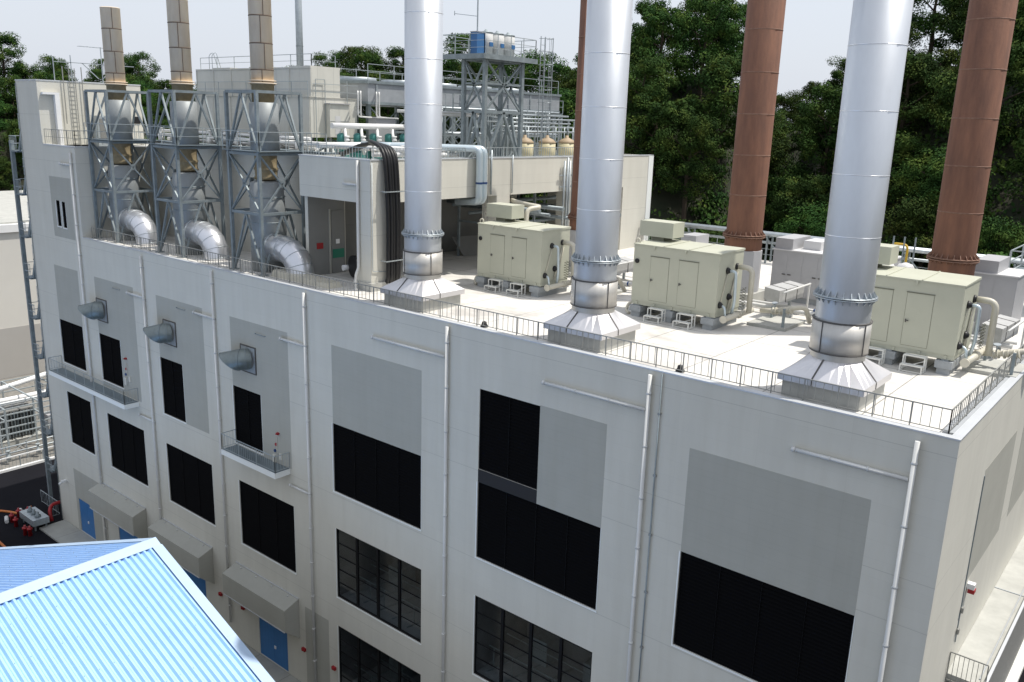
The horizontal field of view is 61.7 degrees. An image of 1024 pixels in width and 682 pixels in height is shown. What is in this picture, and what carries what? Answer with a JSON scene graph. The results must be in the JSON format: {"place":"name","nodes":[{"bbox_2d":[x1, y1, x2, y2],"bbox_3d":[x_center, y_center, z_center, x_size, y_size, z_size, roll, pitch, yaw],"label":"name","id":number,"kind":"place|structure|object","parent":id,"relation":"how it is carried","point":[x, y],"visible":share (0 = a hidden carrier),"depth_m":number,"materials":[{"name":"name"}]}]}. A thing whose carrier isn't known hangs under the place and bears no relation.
{"place":"outdoors","nodes":[
{"label":"outdoors","id":0,"kind":"place"},
{"bbox_2d":[39,520,300,681],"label":"pavement","id":1,"kind":"structure","parent":0,"point":[63,531],"depth_m":65.69,"materials":[{"name":"concrete"}]},
{"bbox_2d":[0,0,962,111],"label":"sky","id":2,"kind":"structure","parent":0,"point":[814,31],"materials":[{"name":"white"}]},
{"bbox_2d":[404,93,562,157],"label":"braced pipe bridge","id":3,"kind":"structure","parent":0,"point":[449,134],"depth_m":59.25,"materials":[{"name":"metal"}]},
{"bbox_2d":[443,0,553,157],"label":"tank tower","id":4,"kind":"structure","parent":0,"point":[486,60],"depth_m":51.12,"materials":[{"name":"metal"}]},
{"bbox_2d":[0,63,1023,269],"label":"hillside","id":5,"kind":"structure","parent":0,"point":[662,201],"depth_m":91.69,"materials":[{"name":"green plant"}]},
{"bbox_2d":[0,74,22,119],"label":"broadleaf tree","id":6,"kind":"object","parent":5,"relation":"on","point":[10,89],"visible":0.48,"depth_m":167.11,"materials":[{"name":"green plant"}]},
{"bbox_2d":[0,119,23,164],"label":"broadleaf tree","id":7,"kind":"object","parent":5,"relation":"on","point":[12,130],"visible":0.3,"depth_m":156.61,"materials":[{"name":"green plant"}]},
{"bbox_2d":[0,31,29,100],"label":"broadleaf tree","id":8,"kind":"object","parent":5,"relation":"on","point":[18,68],"visible":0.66,"depth_m":172.87,"materials":[{"name":"green plant"}]},
{"bbox_2d":[29,54,78,80],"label":"broadleaf tree","id":9,"kind":"object","parent":5,"relation":"on","point":[57,66],"visible":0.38,"depth_m":170.83,"materials":[{"name":"green plant"}]},
{"bbox_2d":[124,51,163,81],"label":"broadleaf tree","id":10,"kind":"object","parent":5,"relation":"on","point":[133,62],"visible":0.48,"depth_m":173.86,"materials":[{"name":"green plant"}]},
{"bbox_2d":[310,50,349,71],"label":"broadleaf tree","id":11,"kind":"object","parent":5,"relation":"on","point":[323,57],"visible":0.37,"depth_m":159.83,"materials":[{"name":"green plant"}]},
{"bbox_2d":[334,45,393,75],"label":"layered tree","id":12,"kind":"object","parent":5,"relation":"on","point":[349,52],"visible":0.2,"depth_m":158.15,"materials":[{"name":"green plant"}]},
{"bbox_2d":[344,49,386,76],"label":"broadleaf tree","id":13,"kind":"object","parent":5,"relation":"on","point":[365,58],"visible":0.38,"depth_m":152.75,"materials":[{"name":"green plant"}]},
{"bbox_2d":[381,45,403,79],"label":"broadleaf tree","id":14,"kind":"object","parent":5,"relation":"on","point":[393,53],"visible":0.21,"depth_m":152.71,"materials":[{"name":"green plant"}]},
{"bbox_2d":[443,32,498,86],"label":"layered tree","id":15,"kind":"object","parent":5,"relation":"on","point":[449,65],"visible":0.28,"depth_m":137.59,"materials":[{"name":"green plant"}]},
{"bbox_2d":[0,34,1023,269],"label":"undergrowth","id":16,"kind":"object","parent":5,"relation":"on","point":[713,199],"visible":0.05,"depth_m":90.05,"materials":[{"name":"green plant"}]},
{"bbox_2d":[513,48,568,105],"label":"broadleaf tree","id":17,"kind":"object","parent":5,"relation":"on","point":[532,73],"visible":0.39,"depth_m":116.47,"materials":[{"name":"green plant"}]},
{"bbox_2d":[538,87,575,149],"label":"layered tree","id":18,"kind":"object","parent":5,"relation":"on","point":[568,104],"visible":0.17,"depth_m":98.72,"materials":[{"name":"green plant"}]},
{"bbox_2d":[544,70,576,125],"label":"broadleaf tree","id":19,"kind":"object","parent":5,"relation":"on","point":[568,83],"visible":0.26,"depth_m":108.00,"materials":[{"name":"green plant"}]},
{"bbox_2d":[630,0,671,57],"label":"broadleaf tree","id":20,"kind":"object","parent":5,"relation":"on","point":[640,6],"visible":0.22,"depth_m":106.24,"materials":[{"name":"green plant"}]},
{"bbox_2d":[626,55,680,139],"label":"layered tree","id":21,"kind":"object","parent":5,"relation":"on","point":[655,68],"visible":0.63,"depth_m":92.37,"materials":[{"name":"green plant"}]},
{"bbox_2d":[624,92,702,179],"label":"broadleaf tree","id":22,"kind":"object","parent":5,"relation":"on","point":[651,124],"visible":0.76,"depth_m":90.12,"materials":[{"name":"green plant"}]},
{"bbox_2d":[631,5,698,81],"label":"broadleaf tree","id":23,"kind":"object","parent":5,"relation":"on","point":[654,21],"visible":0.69,"depth_m":99.86,"materials":[{"name":"green plant"}]},
{"bbox_2d":[653,108,729,221],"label":"broadleaf tree","id":24,"kind":"object","parent":5,"relation":"on","point":[700,133],"visible":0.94,"depth_m":88.12,"materials":[{"name":"green plant"}]},
{"bbox_2d":[665,0,743,114],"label":"broadleaf tree","id":25,"kind":"object","parent":5,"relation":"on","point":[714,16],"visible":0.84,"depth_m":98.52,"materials":[{"name":"green plant"}]},
{"bbox_2d":[677,52,741,173],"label":"broadleaf tree","id":26,"kind":"object","parent":5,"relation":"on","point":[718,74],"visible":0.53,"depth_m":91.57,"materials":[{"name":"green plant"}]},
{"bbox_2d":[695,0,746,86],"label":"layered tree","id":27,"kind":"object","parent":5,"relation":"on","point":[739,16],"visible":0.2,"depth_m":103.39,"materials":[{"name":"green plant"}]},
{"bbox_2d":[733,130,790,188],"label":"broadleaf tree","id":28,"kind":"object","parent":5,"relation":"on","point":[776,158],"visible":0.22,"depth_m":102.76,"materials":[{"name":"green plant"}]},
{"bbox_2d":[769,122,800,173],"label":"layered tree","id":29,"kind":"object","parent":5,"relation":"on","point":[777,136],"visible":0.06,"depth_m":107.68,"materials":[{"name":"green plant"}]},
{"bbox_2d":[763,162,819,233],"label":"layered tree","id":30,"kind":"object","parent":5,"relation":"on","point":[774,183],"visible":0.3,"depth_m":98.24,"materials":[{"name":"green plant"}]},
{"bbox_2d":[775,89,807,129],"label":"layered tree","id":31,"kind":"object","parent":5,"relation":"on","point":[788,101],"visible":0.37,"depth_m":131.90,"materials":[{"name":"green plant"}]},
{"bbox_2d":[767,173,831,234],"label":"layered tree","id":32,"kind":"object","parent":5,"relation":"on","point":[822,184],"visible":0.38,"depth_m":88.05,"materials":[{"name":"green plant"}]},
{"bbox_2d":[772,201,828,240],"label":"broadleaf tree","id":33,"kind":"object","parent":5,"relation":"on","point":[816,227],"visible":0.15,"depth_m":82.83,"materials":[{"name":"green plant"}]},
{"bbox_2d":[792,79,838,123],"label":"broadleaf tree","id":34,"kind":"object","parent":5,"relation":"on","point":[806,88],"visible":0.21,"depth_m":113.00,"materials":[{"name":"green plant"}]},
{"bbox_2d":[789,82,842,176],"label":"broadleaf tree","id":35,"kind":"object","parent":5,"relation":"on","point":[834,108],"visible":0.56,"depth_m":96.94,"materials":[{"name":"green plant"}]},
{"bbox_2d":[825,55,845,92],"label":"layered tree","id":36,"kind":"object","parent":5,"relation":"on","point":[837,74],"visible":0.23,"depth_m":109.22,"materials":[{"name":"green plant"}]},
{"bbox_2d":[830,131,938,202],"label":"layered tree","id":37,"kind":"object","parent":5,"relation":"on","point":[909,147],"visible":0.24,"depth_m":80.28,"materials":[{"name":"green plant"}]},
{"bbox_2d":[829,50,954,164],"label":"layered tree","id":38,"kind":"object","parent":5,"relation":"on","point":[906,112],"visible":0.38,"depth_m":84.06,"materials":[{"name":"green plant"}]},
{"bbox_2d":[900,46,960,113],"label":"broadleaf tree","id":39,"kind":"object","parent":5,"relation":"on","point":[942,65],"visible":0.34,"depth_m":86.10,"materials":[{"name":"green plant"}]},
{"bbox_2d":[881,196,992,269],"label":"layered tree","id":40,"kind":"object","parent":5,"relation":"on","point":[904,217],"visible":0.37,"depth_m":71.70,"materials":[{"name":"green plant"}]},
{"bbox_2d":[909,0,966,54],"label":"layered tree","id":41,"kind":"object","parent":5,"relation":"on","point":[926,25],"visible":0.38,"depth_m":102.10,"materials":[{"name":"green plant"}]},
{"bbox_2d":[891,144,995,236],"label":"broadleaf tree","id":42,"kind":"object","parent":5,"relation":"on","point":[935,169],"visible":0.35,"depth_m":74.16,"materials":[{"name":"green plant"}]},
{"bbox_2d":[922,39,1023,145],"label":"layered tree","id":43,"kind":"object","parent":5,"relation":"on","point":[1016,59],"visible":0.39,"depth_m":77.00,"materials":[{"name":"green plant"}]},
{"bbox_2d":[934,0,1017,47],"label":"layered tree","id":44,"kind":"object","parent":5,"relation":"on","point":[957,2],"visible":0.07,"depth_m":95.54,"materials":[{"name":"green plant"}]},
{"bbox_2d":[944,0,1021,43],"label":"broadleaf tree","id":45,"kind":"object","parent":5,"relation":"on","point":[960,20],"visible":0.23,"depth_m":91.11,"materials":[{"name":"green plant"}]},
{"bbox_2d":[977,215,1023,267],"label":"layered tree","id":46,"kind":"object","parent":5,"relation":"on","point":[1006,232],"visible":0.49,"depth_m":67.02,"materials":[{"name":"green plant"}]},
{"bbox_2d":[998,127,1023,200],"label":"broadleaf tree","id":47,"kind":"object","parent":5,"relation":"on","point":[1018,165],"visible":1,"depth_m":71.92,"materials":[{"name":"green plant"}]},
{"bbox_2d":[0,371,1023,681],"bbox_3d":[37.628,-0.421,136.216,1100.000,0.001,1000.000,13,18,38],"label":"ground","id":48,"kind":"structure","parent":0,"point":[22,487],"depth_m":72.44,"materials":[{"name":"black asphalt"}]},
{"bbox_2d":[0,190,45,379],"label":"hall","id":49,"kind":"structure","parent":48,"relation":"on","point":[16,357],"depth_m":104.06,"materials":[{"name":"white paint"}]},
{"bbox_2d":[0,371,54,469],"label":"yard gravel","id":50,"kind":"structure","parent":48,"relation":"on","point":[23,446],"depth_m":84.29,"materials":[{"name":"grey gravel"}]},
{"bbox_2d":[0,402,41,447],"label":"transformer","id":51,"kind":"object","parent":50,"relation":"on","point":[19,438],"visible":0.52,"depth_m":84.52,"materials":[{"name":"grey paint"}]},
{"bbox_2d":[0,372,52,454],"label":"switchyard gantry","id":52,"kind":"object","parent":50,"relation":"on","point":[21,398],"visible":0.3,"depth_m":83.72,"materials":[{"name":"grey metal"}]},
{"bbox_2d":[4,500,59,535],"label":"fire valve set","id":53,"kind":"object","parent":48,"relation":"on","point":[34,516],"visible":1,"depth_m":67.67,"materials":[{"name":"metal"}]},
{"bbox_2d":[9,114,56,504],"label":"outside stair","id":54,"kind":"object","parent":48,"relation":"on","point":[41,393],"visible":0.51,"depth_m":67.22,"materials":[{"name":"metal"}]},
{"bbox_2d":[0,537,274,681],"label":"blue roof shed","id":55,"kind":"structure","parent":48,"relation":"on","point":[136,610],"depth_m":36.66,"materials":[{"name":"metal"}]},
{"bbox_2d":[14,79,1023,681],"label":"power station","id":56,"kind":"object","parent":48,"relation":"on","point":[340,487],"visible":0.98,"depth_m":39.08,"materials":[{"name":"concrete"}]},
{"bbox_2d":[40,92,63,144],"bbox_3d":[-32.081,-15.448,59.824,0.320,3.700,1.120,13,18,38],"label":"tower duct","id":57,"kind":"object","parent":56,"relation":"attached to","point":[57,109],"visible":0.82,"depth_m":59.93,"materials":[{"name":"silver metal"}]},
{"bbox_2d":[79,499,95,538],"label":"door","id":58,"kind":"structure","parent":56,"relation":"in","point":[87,517],"depth_m":66.16,"materials":[{"name":"blue paint"}]},
{"bbox_2d":[78,297,107,322],"bbox_3d":[-28.564,-2.081,58.157,2.390,1.570,1.278,13,18,38],"label":"exhaust cowl","id":59,"kind":"object","parent":56,"relation":"attached to","point":[96,309],"visible":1,"depth_m":57.76,"materials":[{"name":"metal"}]},
{"bbox_2d":[84,6,160,245],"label":"lattice stack tower","id":60,"kind":"structure","parent":56,"relation":"on","point":[125,208],"depth_m":56.66,"materials":[{"name":"metal"}]},
{"bbox_2d":[143,319,176,347],"bbox_3d":[-21.798,-0.489,52.759,2.390,1.570,1.278,13,18,38],"label":"exhaust cowl","id":61,"kind":"object","parent":56,"relation":"attached to","point":[164,332],"visible":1,"depth_m":52.38,"materials":[{"name":"metal"}]},
{"bbox_2d":[146,0,229,260],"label":"lattice stack tower","id":62,"kind":"structure","parent":56,"relation":"on","point":[193,227],"depth_m":51.70,"materials":[{"name":"metal"}]},
{"bbox_2d":[218,343,256,374],"bbox_3d":[-15.378,1.021,47.638,2.390,1.570,1.278,13,18,38],"label":"exhaust cowl","id":63,"kind":"object","parent":56,"relation":"attached to","point":[243,358],"visible":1,"depth_m":47.26,"materials":[{"name":"metal"}]},
{"bbox_2d":[158,129,317,149],"bbox_3d":[-18.360,-12.931,55.902,16.900,1.480,1.040,13,18,38],"label":"deck pipework","id":64,"kind":"object","parent":56,"relation":"on","point":[210,140],"visible":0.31,"depth_m":54.79,"materials":[{"name":"white paint"}]},
{"bbox_2d":[222,0,314,276],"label":"lattice stack tower","id":65,"kind":"structure","parent":56,"relation":"on","point":[273,243],"depth_m":46.69,"materials":[{"name":"metal"}]},
{"bbox_2d":[259,618,288,671],"bbox_3d":[-14.261,18.114,51.406,2.844,2.647,0.110,13,18,38],"label":"door","id":66,"kind":"structure","parent":56,"relation":"in","point":[274,645],"depth_m":51.41,"materials":[{"name":"blue paint"}]},
{"bbox_2d":[195,53,356,151],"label":"rooftop building","id":67,"kind":"structure","parent":56,"relation":"on","point":[325,105],"depth_m":52.73,"materials":[{"name":"grey"}]},
{"bbox_2d":[295,0,303,65],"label":"mast","id":68,"kind":"object","parent":56,"relation":"on","point":[299,26],"visible":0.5,"depth_m":70.63,"materials":[{"name":"metal"}]},
{"bbox_2d":[271,268,342,288],"bbox_3d":[-11.031,-3.374,45.815,5.000,0.370,0.950,13,18,38],"label":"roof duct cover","id":69,"kind":"object","parent":56,"relation":"on","point":[282,274],"visible":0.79,"depth_m":45.35,"materials":[{"name":"silver metal"}]},
{"bbox_2d":[330,210,344,272],"bbox_3d":[-9.824,-5.611,48.308,0.050,3.500,0.900,13,18,38],"label":"steel door","id":70,"kind":"structure","parent":56,"relation":"in","point":[337,216],"depth_m":48.20,"materials":[{"name":"grey paint"}]},
{"bbox_2d":[316,123,404,158],"bbox_3d":[-8.793,-11.831,51.206,1.770,2.256,8.100,13,18,38],"label":"pump row","id":71,"kind":"object","parent":56,"relation":"on","point":[358,138],"visible":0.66,"depth_m":51.31,"materials":[{"name":"white paint"}]},
{"bbox_2d":[280,139,458,158],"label":"white deck pipes","id":72,"kind":"object","parent":56,"relation":"on","point":[399,151],"visible":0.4,"depth_m":47.31,"materials":[{"name":"metal"}]},
{"bbox_2d":[337,139,403,283],"bbox_3d":[-8.526,-7.257,46.603,1.295,7.389,8.801,-9,18,-37],"label":"cable bundle","id":73,"kind":"object","parent":56,"relation":"attached to","point":[392,191],"visible":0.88,"depth_m":43.38,"materials":[{"name":"black rubber"}]},
{"bbox_2d":[335,528,420,644],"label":"window","id":74,"kind":"structure","parent":56,"relation":"in","point":[384,586],"depth_m":45.99,"materials":[{"name":"black glass"}]},
{"bbox_2d":[337,625,420,681],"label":"window","id":75,"kind":"structure","parent":56,"relation":"in","point":[360,661],"depth_m":47.99,"materials":[{"name":"black glass"}]},
{"bbox_2d":[302,143,465,159],"bbox_3d":[-6.848,-10.311,46.443,5.388,0.568,6.918,13,18,38],"label":"deck railing","id":76,"kind":"object","parent":56,"relation":"on","point":[370,158],"visible":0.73,"depth_m":44.25,"materials":[{"name":"grey metal"}]},
{"bbox_2d":[361,141,482,204],"bbox_3d":[-5.019,-9.459,48.492,6.834,3.426,1.494,2,14,2],"label":"insulated pipe","id":77,"kind":"object","parent":56,"relation":"attached to","point":[477,150],"visible":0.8,"depth_m":47.59,"materials":[{"name":"silver metal"}]},
{"bbox_2d":[380,0,464,311],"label":"metal stack","id":78,"kind":"object","parent":56,"relation":"on","point":[422,232],"visible":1,"depth_m":38.75,"materials":[{"name":"metal"}]},
{"bbox_2d":[305,63,560,154],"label":"cooler deck","id":79,"kind":"structure","parent":56,"relation":"on","point":[369,91],"depth_m":58.75,"materials":[{"name":"metal"}]},
{"bbox_2d":[452,235,477,255],"bbox_3d":[-2.551,-6.336,56.681,3.142,1.200,0.690,-11,19,-40],"label":"leaning panel","id":80,"kind":"object","parent":56,"relation":"on","point":[468,246],"visible":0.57,"depth_m":56.37,"materials":[{"name":"grey paint"}]},
{"bbox_2d":[452,93,574,156],"bbox_3d":[0.557,-14.051,56.981,2.460,4.262,10.730,13,18,38],"label":"deck pipe frame","id":81,"kind":"object","parent":56,"relation":"on","point":[535,126],"visible":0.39,"depth_m":57.33,"materials":[{"name":"metal"}]},
{"bbox_2d":[474,202,574,297],"bbox_3d":[0.592,-4.807,44.906,5.730,4.300,3.391,13,18,38],"label":"machine enclosure","id":82,"kind":"object","parent":56,"relation":"on","point":[514,255],"visible":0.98,"depth_m":44.23,"materials":[{"name":"grey metal"}]},
{"bbox_2d":[490,234,504,274],"bbox_3d":[-0.788,-4.530,44.773,0.990,2.055,0.069,13,18,38],"label":"door","id":83,"kind":"structure","parent":82,"relation":"in","point":[497,247],"depth_m":44.78,"materials":[{"name":"grey metal"}]},
{"bbox_2d":[511,237,526,278],"bbox_3d":[0.331,-4.267,43.881,0.990,2.055,0.069,13,18,38],"label":"door","id":84,"kind":"structure","parent":82,"relation":"in","point":[518,262],"depth_m":43.89,"materials":[{"name":"grey metal"}]},
{"bbox_2d":[472,595,591,681],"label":"window","id":85,"kind":"structure","parent":56,"relation":"in","point":[507,647],"depth_m":40.45,"materials":[{"name":"black glass"}]},
{"bbox_2d":[446,192,620,255],"bbox_3d":[2.520,-8.401,58.956,7.700,4.420,15.000,13,18,38],"label":"bay pipework","id":86,"kind":"object","parent":56,"relation":"on","point":[544,215],"visible":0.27,"depth_m":55.52,"materials":[{"name":"metal"}]},
{"bbox_2d":[91,227,1023,433],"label":"roof railing","id":87,"kind":"object","parent":56,"relation":"on","point":[858,390],"visible":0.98,"depth_m":31.91,"materials":[{"name":"grey metal"}]},
{"bbox_2d":[559,158,572,225],"bbox_3d":[3.507,-9.275,54.783,0.200,4.800,1.500,13,18,38],"label":"wall pipe cluster","id":88,"kind":"object","parent":56,"relation":"attached to","point":[568,175],"visible":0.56,"depth_m":54.62,"materials":[{"name":"metal"}]},
{"bbox_2d":[567,0,586,276],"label":"rusty stack","id":89,"kind":"object","parent":56,"relation":"on","point":[572,216],"visible":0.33,"depth_m":47.89,"materials":[{"name":"metal"}]},
{"bbox_2d":[543,0,640,352],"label":"metal stack","id":90,"kind":"object","parent":56,"relation":"on","point":[595,258],"visible":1,"depth_m":32.82,"materials":[{"name":"metal"}]},
{"bbox_2d":[625,219,754,329],"bbox_3d":[8.019,-3.059,38.981,5.730,4.300,3.391,13,18,38],"label":"machine enclosure","id":91,"kind":"object","parent":56,"relation":"on","point":[674,280],"visible":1,"depth_m":38.31,"materials":[{"name":"grey metal"}]},
{"bbox_2d":[648,256,669,302],"bbox_3d":[6.639,-2.782,38.849,0.990,2.055,0.069,13,18,38],"label":"door","id":92,"kind":"structure","parent":91,"relation":"in","point":[659,267],"depth_m":38.86,"materials":[{"name":"grey metal"}]},
{"bbox_2d":[676,260,698,307],"bbox_3d":[7.758,-2.519,37.956,0.990,2.055,0.069,13,18,38],"label":"door","id":93,"kind":"structure","parent":91,"relation":"in","point":[688,271],"depth_m":37.97,"materials":[{"name":"grey metal"}]},
{"bbox_2d":[723,0,785,300],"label":"rusty stack","id":94,"kind":"object","parent":56,"relation":"on","point":[763,36],"visible":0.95,"depth_m":41.69,"materials":[{"name":"metal"}]},
{"bbox_2d":[747,302,811,331],"bbox_3d":[12.277,-1.248,38.886,2.310,1.094,2.300,13,18,38],"label":"valve pipework","id":95,"kind":"object","parent":56,"relation":"on","point":[783,323],"visible":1,"depth_m":38.62,"materials":[{"name":"metal"}]},
{"bbox_2d":[764,281,810,315],"bbox_3d":[13.163,-1.976,41.063,1.014,1.482,2.907,14,19,41],"label":"insulated duct","id":96,"kind":"object","parent":56,"relation":"on","point":[786,291],"visible":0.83,"depth_m":40.50,"materials":[{"name":"grey metal"}]},
{"bbox_2d":[568,272,1012,348],"bbox_3d":[10.203,-2.055,43.067,26.500,0.461,0.400,13,18,38],"label":"roof pipe","id":97,"kind":"object","parent":56,"relation":"on","point":[1003,345],"visible":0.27,"depth_m":40.75,"materials":[{"name":"metal"}]},
{"bbox_2d":[643,218,1023,268],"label":"railing","id":98,"kind":"object","parent":56,"relation":"on","point":[768,234],"visible":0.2,"depth_m":56.58,"materials":[{"name":"metal"}]},
{"bbox_2d":[770,234,900,305],"bbox_3d":[16.552,-3.516,43.992,5.700,3.220,2.700,13,18,38],"label":"grey cabinet","id":99,"kind":"object","parent":56,"relation":"on","point":[797,258],"visible":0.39,"depth_m":44.00,"materials":[{"name":"metal"}]},
{"bbox_2d":[777,0,913,411],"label":"metal stack","id":100,"kind":"object","parent":56,"relation":"on","point":[845,295],"visible":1,"depth_m":26.84,"materials":[{"name":"metal"}]},
{"bbox_2d":[866,243,998,375],"bbox_3d":[15.415,-1.319,33.081,5.730,4.300,3.391,13,18,38],"label":"machine enclosure","id":101,"kind":"object","parent":56,"relation":"on","point":[923,313],"visible":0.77,"depth_m":32.10,"materials":[{"name":"grey metal"}]},
{"bbox_2d":[870,287,893,341],"bbox_3d":[14.048,-1.046,32.963,0.990,2.055,0.029,13,18,38],"label":"door","id":102,"kind":"structure","parent":101,"relation":"in","point":[881,309],"depth_m":32.86,"materials":[{"name":"grey metal"}]},
{"bbox_2d":[900,291,935,348],"bbox_3d":[15.154,-0.779,32.056,0.990,2.055,0.069,13,18,38],"label":"door","id":103,"kind":"structure","parent":101,"relation":"in","point":[919,306],"depth_m":32.06,"materials":[{"name":"grey metal"}]},
{"bbox_2d":[926,0,1018,334],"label":"rusty stack","id":104,"kind":"object","parent":56,"relation":"on","point":[986,46],"visible":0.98,"depth_m":35.68,"materials":[{"name":"metal"}]},
{"bbox_2d":[962,343,1023,377],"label":"valve pipework","id":105,"kind":"object","parent":56,"relation":"on","point":[984,365],"visible":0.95,"depth_m":32.21,"materials":[{"name":"metal"}]},
{"bbox_2d":[974,254,1023,331],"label":"grey cabinet","id":106,"kind":"object","parent":56,"relation":"on","point":[1001,283],"visible":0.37,"depth_m":38.19,"materials":[{"name":"metal"}]},
{"bbox_2d":[980,314,1023,357],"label":"insulated duct","id":107,"kind":"object","parent":56,"relation":"on","point":[1007,327],"visible":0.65,"depth_m":34.02,"materials":[{"name":"grey metal"}]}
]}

